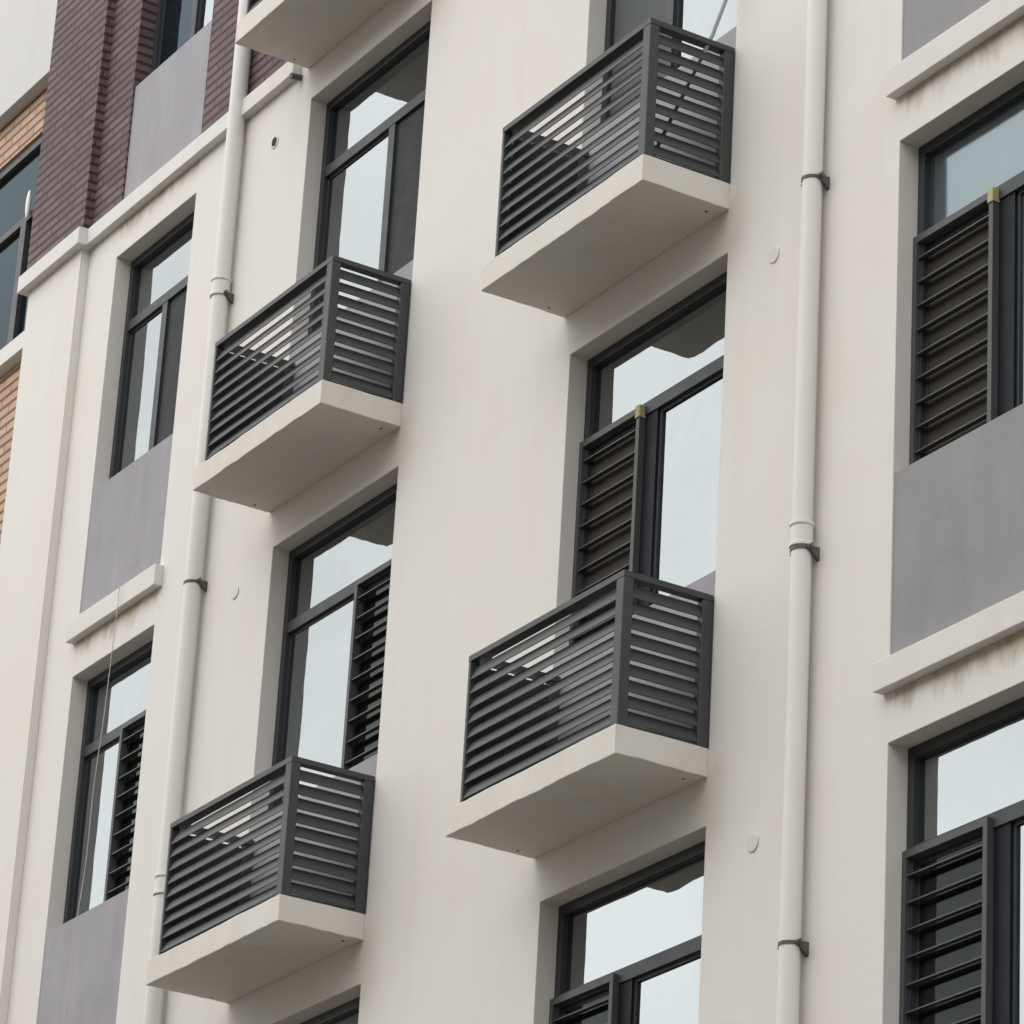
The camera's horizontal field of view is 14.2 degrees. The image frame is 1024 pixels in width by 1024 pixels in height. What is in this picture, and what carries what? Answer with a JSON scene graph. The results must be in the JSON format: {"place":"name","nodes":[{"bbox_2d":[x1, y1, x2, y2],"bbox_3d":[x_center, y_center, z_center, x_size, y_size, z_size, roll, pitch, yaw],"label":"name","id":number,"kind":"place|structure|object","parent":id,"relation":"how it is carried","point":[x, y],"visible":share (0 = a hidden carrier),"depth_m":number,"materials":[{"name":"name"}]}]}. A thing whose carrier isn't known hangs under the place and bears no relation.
{"place":"outdoors","nodes":[
{"label":"outdoors","id":0,"kind":"place"},
{"label":"ground","id":1,"kind":"structure","parent":0,"visible":0},
{"bbox_2d":[0,0,1023,1023],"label":"apartment building","id":2,"kind":"structure","parent":1,"relation":"on","point":[492,474],"depth_m":21.49,"materials":[{"name":"beige paint"}]},
{"bbox_2d":[0,135,41,349],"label":"window","id":3,"kind":"structure","parent":2,"relation":"in","point":[19,177],"depth_m":32.30,"materials":[{"name":"clear glass"}]},
{"bbox_2d":[25,190,30,217],"bbox_3d":[-3.761,-2.393,32.074,0.040,0.250,0.052,17,-27,-27],"label":"vent fitting","id":4,"kind":"object","parent":2,"relation":"attached to","point":[28,206],"visible":1,"depth_m":32.05,"materials":[{"name":"white plastic"}]},
{"bbox_2d":[64,465,143,1023],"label":"cable","id":5,"kind":"object","parent":2,"relation":"hanging from","point":[99,746],"visible":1,"depth_m":25.37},
{"bbox_2d":[63,640,152,923],"bbox_3d":[-2.435,1.679,25.485,0.081,1.698,1.142,17,-27,-27],"label":"window","id":6,"kind":"structure","parent":2,"relation":"in","point":[115,795],"depth_m":25.63,"materials":[{"name":"grey paint"}]},
{"bbox_2d":[109,211,194,478],"bbox_3d":[-2.260,-1.061,26.695,0.057,1.698,1.142,17,-27,-27],"label":"window","id":7,"kind":"structure","parent":2,"relation":"in","point":[156,301],"depth_m":26.85,"materials":[{"name":"clear glass"}]},
{"bbox_2d":[151,0,213,72],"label":"window","id":8,"kind":"structure","parent":2,"relation":"in","point":[177,21],"depth_m":27.95,"materials":[{"name":"clear glass"}]},
{"bbox_2d":[143,0,251,1023],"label":"downpipe","id":9,"kind":"object","parent":2,"relation":"attached to","point":[195,584],"visible":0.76,"depth_m":24.87,"materials":[{"name":"white plastic"}]},
{"bbox_2d":[300,997,359,1023],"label":"window","id":10,"kind":"structure","parent":2,"relation":"in","point":[347,1013],"depth_m":22.11,"materials":[{"name":"grey paint"}]},
{"bbox_2d":[268,483,396,808],"bbox_3d":[-0.955,0.785,23.244,0.081,1.698,1.458,17,-27,-27],"label":"window","id":11,"kind":"structure","parent":2,"relation":"in","point":[328,710],"depth_m":23.37,"materials":[{"name":"clear glass"}]},
{"bbox_2d":[308,20,430,333],"bbox_3d":[-0.779,-1.955,24.454,0.057,1.698,1.458,17,-27,-27],"label":"window","id":12,"kind":"structure","parent":2,"relation":"in","point":[371,159],"depth_m":24.58,"materials":[{"name":"clear glass"}]},
{"bbox_2d":[549,841,704,1023],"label":"window","id":13,"kind":"structure","parent":2,"relation":"in","point":[629,948],"depth_m":19.68,"materials":[{"name":"glass"}]},
{"bbox_2d":[569,271,726,644],"bbox_3d":[0.742,-0.243,20.671,0.087,1.698,1.454,17,-27,-27],"label":"window","id":14,"kind":"structure","parent":2,"relation":"in","point":[649,465],"depth_m":20.77,"materials":[{"name":"clear glass"}]},
{"bbox_2d":[600,0,736,121],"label":"window","id":15,"kind":"structure","parent":2,"relation":"in","point":[698,17],"depth_m":21.93,"materials":[{"name":"clear glass"}]},
{"bbox_2d":[654,0,727,155],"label":"pole","id":16,"kind":"object","parent":2,"relation":"on","point":[716,24],"visible":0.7,"depth_m":20.79,"materials":[{"name":"grey metal"}]},
{"bbox_2d":[776,0,829,1023],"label":"downpipe","id":17,"kind":"object","parent":2,"relation":"attached to","point":[792,944],"visible":1,"depth_m":18.95,"materials":[{"name":"white plastic"}]},
{"bbox_2d":[899,697,1023,1023],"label":"window","id":18,"kind":"structure","parent":2,"relation":"in","point":[962,944],"depth_m":17.53,"materials":[{"name":"grey paint"}]},
{"bbox_2d":[909,81,1023,464],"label":"window","id":19,"kind":"structure","parent":2,"relation":"in","point":[967,335],"depth_m":18.69,"materials":[{"name":"grey paint"}]}
]}

